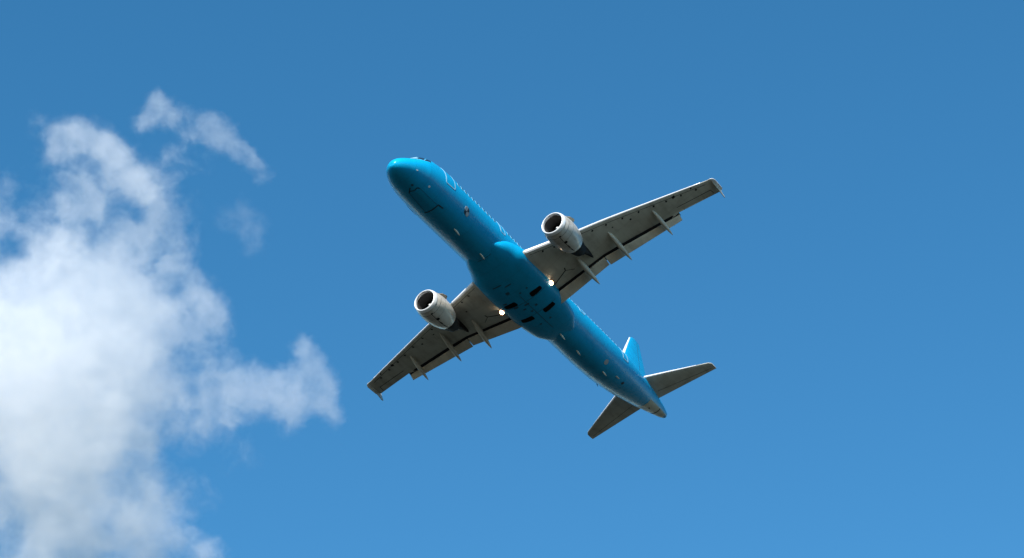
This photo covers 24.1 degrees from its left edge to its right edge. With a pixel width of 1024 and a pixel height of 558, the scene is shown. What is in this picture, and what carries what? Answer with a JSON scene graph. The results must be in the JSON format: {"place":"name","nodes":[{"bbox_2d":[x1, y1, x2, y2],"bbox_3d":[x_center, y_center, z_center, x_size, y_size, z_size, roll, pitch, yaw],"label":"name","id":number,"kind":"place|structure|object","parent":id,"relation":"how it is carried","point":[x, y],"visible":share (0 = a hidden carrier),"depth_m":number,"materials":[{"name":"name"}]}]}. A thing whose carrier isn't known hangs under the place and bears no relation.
{"place":"outdoors","nodes":[
{"label":"outdoors","id":0,"kind":"place"},
{"bbox_2d":[0,0,1023,557],"label":"sky","id":1,"kind":"structure","parent":0,"point":[210,257],"materials":[{"name":"blue"}]},
{"bbox_2d":[367,157,724,438],"bbox_3d":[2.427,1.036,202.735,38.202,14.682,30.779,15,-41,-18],"label":"airliner","id":2,"kind":"object","parent":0,"point":[513,285],"visible":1,"depth_m":196.34,"materials":[{"name":"blue paint"}]},
{"bbox_2d":[411,191,431,210],"bbox_3d":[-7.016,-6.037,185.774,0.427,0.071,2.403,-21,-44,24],"label":"nose gear door","id":3,"kind":"structure","parent":2,"relation":"in","point":[420,200],"depth_m":185.78,"materials":[{"name":"blue paint"}]},
{"bbox_2d":[415,189,435,207],"bbox_3d":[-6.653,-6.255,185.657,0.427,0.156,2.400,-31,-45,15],"label":"nose gear door","id":4,"kind":"structure","parent":2,"relation":"in","point":[420,192],"depth_m":185.65,"materials":[{"name":"blue paint"}]},
{"bbox_2d":[441,168,455,189],"bbox_3d":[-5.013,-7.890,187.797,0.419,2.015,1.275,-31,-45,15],"label":"passenger door","id":5,"kind":"structure","parent":2,"relation":"in","point":[450,181],"depth_m":187.47,"materials":[{"name":"blue paint"}]},
{"bbox_2d":[496,221,505,234],"bbox_3d":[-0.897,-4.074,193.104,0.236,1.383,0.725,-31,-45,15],"label":"emergency door","id":6,"kind":"structure","parent":2,"relation":"in","point":[502,230],"depth_m":192.95,"materials":[{"name":"blue paint"}]},
{"bbox_2d":[621,350,627,362],"bbox_3d":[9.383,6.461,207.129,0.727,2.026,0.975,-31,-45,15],"label":"passenger door","id":7,"kind":"structure","parent":2,"relation":"in","point":[624,355],"depth_m":206.60,"materials":[{"name":"blue paint"}]}
]}

